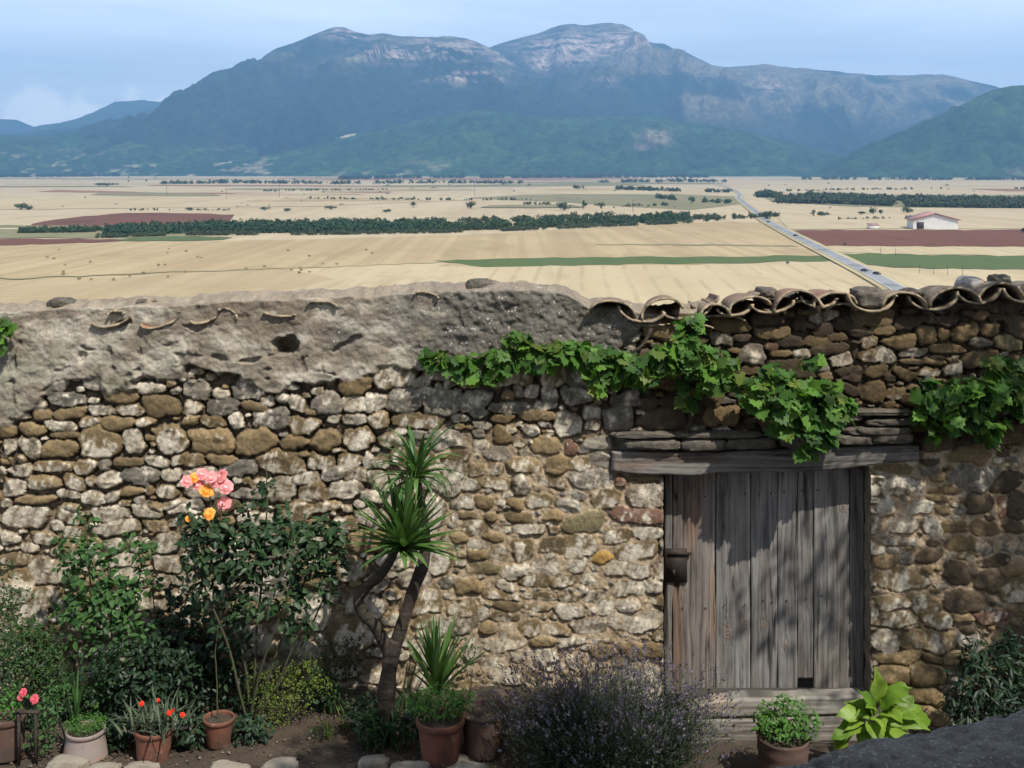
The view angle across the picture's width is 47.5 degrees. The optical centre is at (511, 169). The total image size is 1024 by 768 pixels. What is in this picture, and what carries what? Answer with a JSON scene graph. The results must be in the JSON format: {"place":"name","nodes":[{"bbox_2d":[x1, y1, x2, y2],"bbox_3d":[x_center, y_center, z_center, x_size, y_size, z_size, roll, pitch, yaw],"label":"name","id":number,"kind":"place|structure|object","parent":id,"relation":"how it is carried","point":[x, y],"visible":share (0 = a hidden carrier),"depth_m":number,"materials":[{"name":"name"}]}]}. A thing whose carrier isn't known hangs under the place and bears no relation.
{"place":"outdoors","nodes":[
{"label":"outdoors","id":0,"kind":"place"},
{"bbox_2d":[0,238,121,244],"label":"ploughed field","id":1,"kind":"structure","parent":0,"point":[26,241],"depth_m":698.34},
{"bbox_2d":[0,100,160,133],"bbox_3d":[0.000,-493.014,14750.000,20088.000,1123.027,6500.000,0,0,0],"label":"mountain","id":2,"kind":"structure","parent":0,"point":[116,110],"depth_m":14899.28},
{"bbox_2d":[0,229,230,237],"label":"fallow field","id":3,"kind":"structure","parent":0,"point":[8,233],"depth_m":760.25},
{"bbox_2d":[32,213,234,225],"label":"ploughed field","id":4,"kind":"structure","parent":0,"point":[114,219],"depth_m":1025.76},
{"bbox_2d":[92,192,221,195],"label":"field","id":5,"kind":"structure","parent":0,"point":[167,194],"depth_m":1998.34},
{"bbox_2d":[0,268,333,303],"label":"brown stubble field","id":6,"kind":"structure","parent":0,"point":[161,285],"depth_m":434.63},
{"bbox_2d":[112,236,231,240],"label":"crop field","id":7,"kind":"structure","parent":0,"point":[182,238],"depth_m":728.46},
{"bbox_2d":[0,132,364,175],"bbox_3d":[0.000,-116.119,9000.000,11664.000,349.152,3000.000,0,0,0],"label":"hills","id":8,"kind":"structure","parent":0,"point":[46,154],"depth_m":8194.55,"materials":[{"name":"plant"}]},
{"bbox_2d":[38,190,390,193],"bbox_3d":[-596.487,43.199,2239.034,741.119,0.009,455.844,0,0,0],"label":"red field","id":9,"kind":"structure","parent":0,"point":[85,191],"depth_m":2178.63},
{"bbox_2d":[0,261,452,278],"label":"track","id":10,"kind":"structure","parent":0,"point":[174,271],"depth_m":486.60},
{"bbox_2d":[0,196,462,208],"bbox_3d":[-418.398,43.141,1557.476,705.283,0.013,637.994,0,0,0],"label":"pale field","id":11,"kind":"structure","parent":0,"point":[109,202],"depth_m":1517.85,"materials":[{"name":"soil"}]},
{"bbox_2d":[148,185,376,186],"bbox_3d":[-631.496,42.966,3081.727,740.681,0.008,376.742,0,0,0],"label":"field","id":12,"kind":"structure","parent":0,"point":[262,185],"depth_m":3110.40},
{"bbox_2d":[229,193,355,194],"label":"field","id":13,"kind":"structure","parent":0,"point":[288,193],"depth_m":2075.47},
{"bbox_2d":[54,27,581,156],"bbox_3d":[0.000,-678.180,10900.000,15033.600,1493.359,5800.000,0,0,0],"label":"mountain","id":14,"kind":"structure","parent":0,"point":[326,86],"depth_m":9617.50,"materials":[{"name":"stone"}]},
{"bbox_2d":[275,198,414,200],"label":"field","id":15,"kind":"structure","parent":0,"point":[323,199],"depth_m":1659.40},
{"bbox_2d":[322,188,471,190],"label":"field","id":16,"kind":"structure","parent":0,"point":[401,189],"depth_m":2487.17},
{"bbox_2d":[0,222,823,279],"bbox_3d":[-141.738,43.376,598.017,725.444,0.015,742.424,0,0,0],"label":"stubble field","id":17,"kind":"structure","parent":0,"point":[33,261],"depth_m":622.56,"materials":[{"name":"plant"}]},
{"bbox_2d":[0,683,857,767],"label":"ground","id":18,"kind":"structure","parent":0,"point":[297,733],"depth_m":8.30,"materials":[{"name":"soil"}]},
{"bbox_2d":[0,707,26,763],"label":"flower pot","id":19,"kind":"object","parent":18,"relation":"on","point":[8,742],"visible":0.78,"depth_m":7.94,"materials":[{"name":"ceramic"}]},
{"bbox_2d":[0,684,28,721],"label":"potted plant","id":20,"kind":"object","parent":19,"relation":"on","point":[7,709],"visible":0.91,"depth_m":8.00,"materials":[{"name":"green plant"}]},
{"bbox_2d":[14,708,39,765],"bbox_3d":[-3.297,3.860,7.915,0.165,0.380,0.030,0,0,0],"label":"plant support","id":21,"kind":"object","parent":18,"relation":"on","point":[19,712],"visible":1,"depth_m":7.90,"materials":[{"name":"wood"}]},
{"bbox_2d":[0,557,80,708],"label":"bush","id":22,"kind":"object","parent":18,"relation":"on","point":[36,671],"visible":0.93,"depth_m":8.40,"materials":[{"name":"green plant"}]},
{"bbox_2d":[17,679,67,756],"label":"flowering plant","id":23,"kind":"object","parent":18,"relation":"on","point":[34,698],"visible":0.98,"depth_m":7.98,"materials":[{"name":"green plant"}]},
{"bbox_2d":[26,695,90,729],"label":"leafy plant","id":24,"kind":"object","parent":18,"relation":"on","point":[65,712],"visible":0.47,"depth_m":8.42,"materials":[{"name":"green plant"}]},
{"bbox_2d":[46,754,89,767],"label":"edging stone","id":25,"kind":"object","parent":18,"relation":"on","point":[64,761],"visible":1,"depth_m":7.81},
{"bbox_2d":[63,720,108,763],"bbox_3d":[-2.942,3.954,8.030,0.305,0.186,0.311,0,0,0],"label":"flower pot","id":26,"kind":"object","parent":18,"relation":"on","point":[93,748],"visible":0.8,"depth_m":7.93,"materials":[{"name":"grey ceramic"}]},
{"bbox_2d":[53,658,106,736],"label":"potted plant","id":27,"kind":"object","parent":26,"relation":"in","point":[75,720],"visible":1,"depth_m":8.02,"materials":[{"name":"green plant"}]},
{"bbox_2d":[49,505,164,713],"bbox_3d":[-2.983,3.260,8.521,0.842,1.584,0.424,0,0,0],"label":"rose bush","id":28,"kind":"object","parent":18,"relation":"on","point":[129,603],"visible":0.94,"depth_m":8.51,"materials":[{"name":"green plant"}]},
{"bbox_2d":[80,687,139,722],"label":"leafy plant","id":29,"kind":"object","parent":18,"relation":"on","point":[105,711],"visible":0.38,"depth_m":8.47,"materials":[{"name":"green plant"}]},
{"bbox_2d":[98,712,135,753],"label":"leafy plant","id":30,"kind":"object","parent":18,"relation":"on","point":[113,732],"visible":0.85,"depth_m":8.08,"materials":[{"name":"green plant"}]},
{"bbox_2d":[79,635,202,722],"bbox_3d":[-2.663,3.698,8.363,0.883,0.673,0.257,0,0,0],"label":"leafy plant","id":31,"kind":"object","parent":18,"relation":"on","point":[154,675],"visible":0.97,"depth_m":8.33,"materials":[{"name":"green plant"}]},
{"bbox_2d":[124,761,159,767],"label":"edging stone","id":32,"kind":"object","parent":18,"relation":"on","point":[142,764],"visible":1,"depth_m":7.81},
{"bbox_2d":[134,725,172,763],"bbox_3d":[-2.461,3.944,7.990,0.259,0.217,0.253,0,0,0],"label":"flower pot","id":33,"kind":"object","parent":18,"relation":"on","point":[156,750],"visible":0.73,"depth_m":7.90,"materials":[{"name":"ceramic"}]},
{"bbox_2d":[104,684,202,745],"bbox_3d":[-2.480,3.717,8.027,0.665,0.278,0.644,0,0,0],"label":"potted carnation","id":34,"kind":"object","parent":33,"relation":"in","point":[161,723],"visible":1,"depth_m":7.96,"materials":[{"name":"green plant"}]},
{"bbox_2d":[98,573,257,708],"bbox_3d":[-2.495,3.568,8.680,1.174,1.064,0.439,0,0,0],"label":"shrub","id":35,"kind":"object","parent":18,"relation":"on","point":[202,657],"visible":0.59,"depth_m":8.65,"materials":[{"name":"green plant"}]},
{"bbox_2d":[158,690,216,721],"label":"leafy plant","id":36,"kind":"object","parent":18,"relation":"on","point":[200,701],"visible":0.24,"depth_m":8.54,"materials":[{"name":"green plant"}]},
{"bbox_2d":[171,713,205,751],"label":"leafy plant","id":37,"kind":"object","parent":18,"relation":"on","point":[187,740],"visible":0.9,"depth_m":8.11,"materials":[{"name":"green plant"}]},
{"bbox_2d":[202,710,234,749],"bbox_3d":[-2.064,3.951,8.190,0.224,0.196,0.221,0,0,0],"label":"flower pot","id":38,"kind":"object","parent":18,"relation":"on","point":[218,732],"visible":0.98,"depth_m":8.12,"materials":[{"name":"ceramic"}]},
{"bbox_2d":[206,625,230,718],"bbox_3d":[-2.065,3.554,8.221,0.171,0.684,0.138,0,0,0],"label":"sapling","id":39,"kind":"object","parent":38,"relation":"on","point":[208,645],"visible":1,"depth_m":8.19,"materials":[{"name":"green plant"}]},
{"bbox_2d":[210,759,250,767],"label":"edging stone","id":40,"kind":"object","parent":18,"relation":"on","point":[223,763],"visible":1,"depth_m":7.87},
{"bbox_2d":[212,657,263,713],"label":"leafy plant","id":41,"kind":"object","parent":18,"relation":"on","point":[234,704],"visible":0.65,"depth_m":8.59,"materials":[{"name":"green plant"}]},
{"bbox_2d":[231,712,275,745],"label":"leafy plant","id":42,"kind":"object","parent":18,"relation":"on","point":[254,730],"visible":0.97,"depth_m":8.18,"materials":[{"name":"green plant"}]},
{"bbox_2d":[173,466,354,721],"bbox_3d":[-1.782,3.070,8.347,1.314,1.885,0.497,0,0,0],"label":"rose bush","id":43,"kind":"object","parent":18,"relation":"on","point":[220,540],"visible":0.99,"depth_m":8.30,"materials":[{"name":"green plant"}]},
{"bbox_2d":[260,756,298,767],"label":"edging stone","id":44,"kind":"object","parent":18,"relation":"on","point":[285,762],"visible":1,"depth_m":7.88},
{"bbox_2d":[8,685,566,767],"bbox_3d":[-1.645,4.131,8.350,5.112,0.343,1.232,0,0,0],"label":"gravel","id":45,"kind":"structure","parent":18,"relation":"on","point":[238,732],"depth_m":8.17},
{"bbox_2d":[243,654,337,730],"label":"shrub","id":46,"kind":"object","parent":18,"relation":"on","point":[315,680],"visible":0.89,"depth_m":8.42,"materials":[{"name":"green plant"}]},
{"bbox_2d":[299,661,341,712],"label":"leafy plant","id":47,"kind":"object","parent":18,"relation":"on","point":[323,699],"visible":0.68,"depth_m":8.61,"materials":[{"name":"green plant"}]},
{"bbox_2d":[317,636,340,692],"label":"weed","id":48,"kind":"object","parent":18,"relation":"on","point":[334,656],"visible":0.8,"depth_m":8.79,"materials":[{"name":"green plant"}]},
{"bbox_2d":[320,685,353,715],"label":"weed","id":49,"kind":"object","parent":18,"relation":"on","point":[337,701],"visible":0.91,"depth_m":8.53,"materials":[{"name":"green plant"}]},
{"bbox_2d":[331,636,368,699],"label":"weed","id":50,"kind":"object","parent":18,"relation":"on","point":[340,667],"visible":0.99,"depth_m":8.78,"materials":[{"name":"green plant"}]},
{"bbox_2d":[341,691,380,737],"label":"weed","id":51,"kind":"object","parent":18,"relation":"on","point":[358,721],"visible":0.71,"depth_m":8.21,"materials":[{"name":"green plant"}]},
{"bbox_2d":[352,717,392,749],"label":"weed","id":52,"kind":"object","parent":18,"relation":"on","point":[365,732],"visible":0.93,"depth_m":8.09,"materials":[{"name":"green plant"}]},
{"bbox_2d":[358,754,389,767],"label":"edging stone","id":53,"kind":"object","parent":18,"relation":"on","point":[376,761],"visible":1,"depth_m":7.83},
{"bbox_2d":[334,676,453,753],"bbox_3d":[-0.761,3.827,8.098,0.772,0.488,0.824,0,0,-26],"label":"strap plant","id":54,"kind":"object","parent":18,"relation":"on","point":[375,721],"visible":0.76,"depth_m":8.13,"materials":[{"name":"green plant"}]},
{"bbox_2d":[341,419,467,742],"bbox_3d":[-0.738,2.917,8.225,0.902,2.263,1.008,0,0,0],"label":"yucca","id":55,"kind":"object","parent":18,"relation":"on","point":[408,528],"visible":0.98,"depth_m":8.21,"materials":[{"name":"green plant"}]},
{"bbox_2d":[388,708,420,749],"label":"weed","id":56,"kind":"object","parent":18,"relation":"on","point":[402,728],"visible":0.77,"depth_m":8.11,"materials":[{"name":"green plant"}]},
{"bbox_2d":[390,760,430,767],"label":"edging stone","id":57,"kind":"object","parent":18,"relation":"on","point":[411,764],"visible":1,"depth_m":7.82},
{"bbox_2d":[416,707,464,767],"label":"flower pot","id":58,"kind":"object","parent":18,"relation":"on","point":[439,746],"visible":0.86,"depth_m":7.86,"materials":[{"name":"ceramic"}]},
{"bbox_2d":[401,680,475,722],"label":"potted herb","id":59,"kind":"object","parent":58,"relation":"on","point":[447,705],"visible":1,"depth_m":7.94,"materials":[{"name":"green plant"}]},
{"bbox_2d":[452,761,488,767],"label":"edging stone","id":60,"kind":"object","parent":18,"relation":"on","point":[466,764],"visible":1,"depth_m":7.83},
{"bbox_2d":[461,700,508,761],"bbox_3d":[-0.188,3.909,8.090,0.338,0.285,0.342,0,0,0],"label":"flower pot","id":61,"kind":"object","parent":18,"relation":"on","point":[476,741],"visible":0.84,"depth_m":7.97,"materials":[{"name":"ceramic"}]},
{"bbox_2d":[0,280,1023,742],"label":"stone wall","id":62,"kind":"structure","parent":18,"relation":"on","point":[740,550],"depth_m":9.00,"materials":[{"name":"brown stone"}]},
{"bbox_2d":[0,316,18,356],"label":"grape vine","id":63,"kind":"object","parent":62,"relation":"attached to","point":[7,327],"visible":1,"depth_m":8.86,"materials":[{"name":"green plant"}]},
{"bbox_2d":[46,297,75,307],"bbox_3d":[-3.529,1.053,9.114,0.211,0.098,0.210,0,0,0],"label":"loose rock","id":64,"kind":"object","parent":62,"relation":"on","point":[55,302],"visible":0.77,"depth_m":9.04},
{"bbox_2d":[466,278,492,288],"bbox_3d":[-0.257,0.919,9.153,0.217,0.123,0.200,0,0,0],"label":"loose rock","id":65,"kind":"object","parent":62,"relation":"on","point":[476,283],"visible":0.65,"depth_m":9.08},
{"bbox_2d":[417,312,860,463],"bbox_3d":[0.940,1.649,8.809,3.346,1.137,0.381,0,0,4],"label":"grape vine","id":66,"kind":"object","parent":62,"relation":"attached to","point":[819,413],"visible":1,"depth_m":8.77,"materials":[{"name":"green plant"}]},
{"bbox_2d":[664,469,863,694],"bbox_3d":[1.991,3.233,9.193,1.577,1.830,0.105,0,0,0],"label":"plank door","id":67,"kind":"structure","parent":62,"relation":"in","point":[764,571],"depth_m":9.17,"materials":[{"name":"grey wood"}]},
{"bbox_2d":[755,286,776,300],"bbox_3d":[2.009,0.979,9.176,0.140,0.102,0.336,0,0,0],"label":"loose rock","id":68,"kind":"object","parent":62,"relation":"on","point":[768,293],"visible":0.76,"depth_m":9.07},
{"bbox_2d":[849,286,887,308],"bbox_3d":[2.768,0.998,9.071,0.269,0.176,0.323,0,0,0],"label":"loose rock","id":69,"kind":"object","parent":62,"relation":"on","point":[867,297],"visible":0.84,"depth_m":8.94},
{"bbox_2d":[897,287,926,307],"bbox_3d":[3.124,1.004,9.121,0.197,0.158,0.252,0,0,0],"label":"loose rock","id":70,"kind":"object","parent":62,"relation":"on","point":[904,301],"visible":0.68,"depth_m":9.04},
{"bbox_2d":[908,354,1023,452],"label":"grape vine","id":71,"kind":"object","parent":62,"relation":"attached to","point":[951,407],"visible":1,"depth_m":8.78,"materials":[{"name":"green plant"}]},
{"bbox_2d":[954,275,984,298],"bbox_3d":[3.589,0.930,9.125,0.189,0.190,0.289,0,0,0],"label":"loose rock","id":72,"kind":"object","parent":62,"relation":"on","point":[973,283],"visible":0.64,"depth_m":9.04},
{"bbox_2d":[470,638,745,767],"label":"lavender","id":73,"kind":"object","parent":18,"relation":"on","point":[607,729],"visible":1,"depth_m":7.83,"materials":[{"name":"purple plant"}]},
{"bbox_2d":[756,725,809,767],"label":"flower pot","id":74,"kind":"object","parent":18,"relation":"on","point":[772,753],"visible":0.71,"depth_m":8.29,"materials":[{"name":"ceramic"}]},
{"bbox_2d":[750,693,823,745],"bbox_3d":[1.982,3.971,8.410,0.550,0.327,0.406,0,0,0],"label":"potted mint","id":75,"kind":"object","parent":74,"relation":"on","point":[765,723],"visible":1,"depth_m":8.36,"materials":[{"name":"green plant"}]},
{"bbox_2d":[831,666,932,750],"bbox_3d":[2.701,3.935,8.417,0.794,0.635,0.432,0,0,0],"label":"hosta","id":76,"kind":"object","parent":18,"relation":"on","point":[901,712],"visible":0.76,"depth_m":8.42,"materials":[{"name":"green plant"}]},
{"bbox_2d":[776,709,1023,767],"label":"boulder","id":77,"kind":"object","parent":18,"relation":"on","point":[993,742],"depth_m":2.20,"materials":[{"name":"stone"}]},
{"bbox_2d":[934,627,1023,726],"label":"shrub","id":78,"kind":"object","parent":18,"relation":"on","point":[1000,692],"visible":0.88,"depth_m":8.44,"materials":[{"name":"green plant"}]},
{"bbox_2d":[395,611,494,695],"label":"yucca","id":79,"kind":"object","parent":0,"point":[440,665],"visible":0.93,"depth_m":8.46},
{"bbox_2d":[34,262,880,304],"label":"stubble field","id":80,"kind":"structure","parent":0,"point":[644,284],"depth_m":466.93,"materials":[{"name":"plant"}]},
{"bbox_2d":[328,177,637,179],"bbox_3d":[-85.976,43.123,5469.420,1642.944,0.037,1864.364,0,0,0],"label":"red field","id":81,"kind":"structure","parent":0,"point":[554,178],"depth_m":4982.20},
{"bbox_2d":[153,110,843,176],"bbox_3d":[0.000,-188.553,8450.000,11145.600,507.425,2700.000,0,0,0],"label":"hills","id":82,"kind":"structure","parent":0,"point":[479,142],"depth_m":7723.92,"materials":[{"name":"plant"}]},
{"bbox_2d":[0,23,998,155],"bbox_3d":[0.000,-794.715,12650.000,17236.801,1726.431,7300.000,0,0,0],"label":"mountain","id":83,"kind":"structure","parent":0,"point":[604,70],"depth_m":11433.46,"materials":[{"name":"stone"}]},
{"bbox_2d":[377,184,639,186],"bbox_3d":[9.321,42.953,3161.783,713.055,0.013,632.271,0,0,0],"label":"field","id":84,"kind":"structure","parent":0,"point":[486,185],"depth_m":3109.54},
{"bbox_2d":[0,176,1023,269],"bbox_3d":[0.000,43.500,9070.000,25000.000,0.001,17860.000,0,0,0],"label":"farmland plain","id":85,"kind":"structure","parent":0,"point":[455,210],"depth_m":1869.63,"materials":[{"name":"soil"}]},
{"bbox_2d":[0,172,120,176],"bbox_3d":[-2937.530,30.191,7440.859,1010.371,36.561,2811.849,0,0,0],"label":"hedgerow","id":86,"kind":"object","parent":85,"relation":"on","point":[14,174],"visible":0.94,"depth_m":6905.65,"materials":[{"name":"green plant"}]},
{"bbox_2d":[17,222,187,232],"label":"scrub","id":87,"kind":"object","parent":85,"relation":"on","point":[56,229],"visible":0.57,"depth_m":799.38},
{"bbox_2d":[101,217,437,234],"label":"poplar plantation","id":88,"kind":"object","parent":85,"relation":"on","point":[268,226],"visible":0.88,"depth_m":801.92,"materials":[{"name":"green plant"}]},
{"bbox_2d":[160,179,522,183],"bbox_3d":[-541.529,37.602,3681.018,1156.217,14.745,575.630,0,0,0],"label":"hedgerow","id":89,"kind":"object","parent":85,"relation":"on","point":[315,182],"visible":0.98,"depth_m":3576.79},
{"bbox_2d":[94,217,693,237],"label":"scrub","id":90,"kind":"object","parent":85,"relation":"on","point":[384,231],"visible":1,"depth_m":786.67,"materials":[{"name":"green plant"}]},
{"bbox_2d":[215,211,614,223],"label":"scrub","id":91,"kind":"object","parent":85,"relation":"on","point":[513,218],"visible":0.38,"depth_m":955.03,"materials":[{"name":"green plant"}]},
{"bbox_2d":[309,196,530,200],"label":"hedgerow","id":92,"kind":"object","parent":85,"relation":"on","point":[426,198],"visible":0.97,"depth_m":1642.11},
{"bbox_2d":[338,173,708,179],"bbox_3d":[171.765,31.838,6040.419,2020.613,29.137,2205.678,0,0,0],"label":"hedgerow","id":93,"kind":"object","parent":85,"relation":"on","point":[579,175],"visible":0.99,"depth_m":5912.52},
{"bbox_2d":[436,210,689,230],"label":"woodland","id":94,"kind":"object","parent":85,"relation":"on","point":[548,222],"visible":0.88,"depth_m":900.60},
{"bbox_2d":[573,185,731,192],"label":"hedgerow","id":95,"kind":"object","parent":85,"relation":"on","point":[648,188],"visible":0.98,"depth_m":2353.97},
{"bbox_2d":[597,178,726,182],"bbox_3d":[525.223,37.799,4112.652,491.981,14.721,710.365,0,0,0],"label":"hedgerow","id":96,"kind":"object","parent":85,"relation":"on","point":[670,180],"visible":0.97,"depth_m":3990.32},
{"bbox_2d":[687,209,830,219],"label":"hedgerow","id":97,"kind":"object","parent":85,"relation":"on","point":[712,216],"visible":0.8,"depth_m":1026.80,"materials":[{"name":"green plant"}]},
{"bbox_2d":[753,188,1023,207],"bbox_3d":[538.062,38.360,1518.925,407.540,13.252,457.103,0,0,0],"label":"scrub","id":98,"kind":"object","parent":85,"relation":"on","point":[872,199],"visible":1,"depth_m":1417.31,"materials":[{"name":"green plant"}]},
{"bbox_2d":[801,175,1023,179],"bbox_3d":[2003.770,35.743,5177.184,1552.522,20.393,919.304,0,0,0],"label":"hedgerow","id":99,"kind":"object","parent":85,"relation":"on","point":[929,178],"visible":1,"depth_m":4806.16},
{"bbox_2d":[0,0,1023,126],"label":"sky","id":100,"kind":"structure","parent":0,"point":[61,60],"materials":[{"name":"blue"}]},
{"bbox_2d":[483,204,581,207],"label":"field","id":101,"kind":"structure","parent":0,"point":[520,206],"depth_m":1343.65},
{"bbox_2d":[475,194,739,209],"bbox_3d":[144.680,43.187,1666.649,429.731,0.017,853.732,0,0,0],"label":"fallow field","id":102,"kind":"structure","parent":0,"point":[682,202],"depth_m":1671.00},
{"bbox_2d":[497,181,720,183],"bbox_3d":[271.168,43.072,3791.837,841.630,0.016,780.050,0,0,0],"label":"fallow field","id":103,"kind":"structure","parent":0,"point":[574,182],"depth_m":3833.53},
{"bbox_2d":[521,189,725,193],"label":"pale field","id":104,"kind":"structure","parent":0,"point":[608,192],"depth_m":2174.40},
{"bbox_2d":[434,255,829,266],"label":"crop field","id":105,"kind":"structure","parent":0,"point":[520,262],"depth_m":553.76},
{"bbox_2d":[596,243,796,246],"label":"grass strip","id":106,"kind":"object","parent":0,"point":[699,244],"depth_m":670.81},
{"bbox_2d":[715,183,904,289],"bbox_3d":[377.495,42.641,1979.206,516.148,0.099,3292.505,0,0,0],"label":"road","id":107,"kind":"structure","parent":0,"point":[886,281],"depth_m":577.03,"materials":[{"name":"asphalt"}]},
{"bbox_2d":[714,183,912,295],"bbox_3d":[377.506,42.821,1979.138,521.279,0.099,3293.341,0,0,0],"label":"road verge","id":108,"kind":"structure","parent":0,"point":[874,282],"depth_m":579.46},
{"bbox_2d":[764,194,1023,207],"bbox_3d":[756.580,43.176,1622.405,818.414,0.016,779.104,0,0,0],"label":"fallow field","id":109,"kind":"structure","parent":0,"point":[899,204],"depth_m":1432.55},
{"bbox_2d":[773,208,1023,228],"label":"stubble field","id":110,"kind":"structure","parent":0,"point":[797,218],"depth_m":1003.34,"materials":[{"name":"plant"}]},
{"bbox_2d":[904,211,960,228],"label":"barn","id":111,"kind":"structure","parent":110,"relation":"on","point":[928,220],"depth_m":846.03,"materials":[{"name":"paint"}]},
{"bbox_2d":[790,85,1023,177],"bbox_3d":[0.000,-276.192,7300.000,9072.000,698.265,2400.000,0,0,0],"label":"hills","id":112,"kind":"structure","parent":0,"point":[981,135],"depth_m":6557.17,"materials":[{"name":"plant"}]},
{"bbox_2d":[793,229,1023,246],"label":"ploughed field","id":113,"kind":"structure","parent":0,"point":[971,238],"depth_m":740.38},
{"bbox_2d":[827,246,1023,255],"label":"stubble field","id":114,"kind":"structure","parent":0,"point":[1010,251],"depth_m":621.53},
{"bbox_2d":[843,253,1023,269],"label":"crop field","id":115,"kind":"structure","parent":0,"point":[959,261],"depth_m":547.60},
{"bbox_2d":[870,266,1023,289],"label":"stubble field","id":116,"kind":"structure","parent":0,"point":[918,279],"depth_m":479.46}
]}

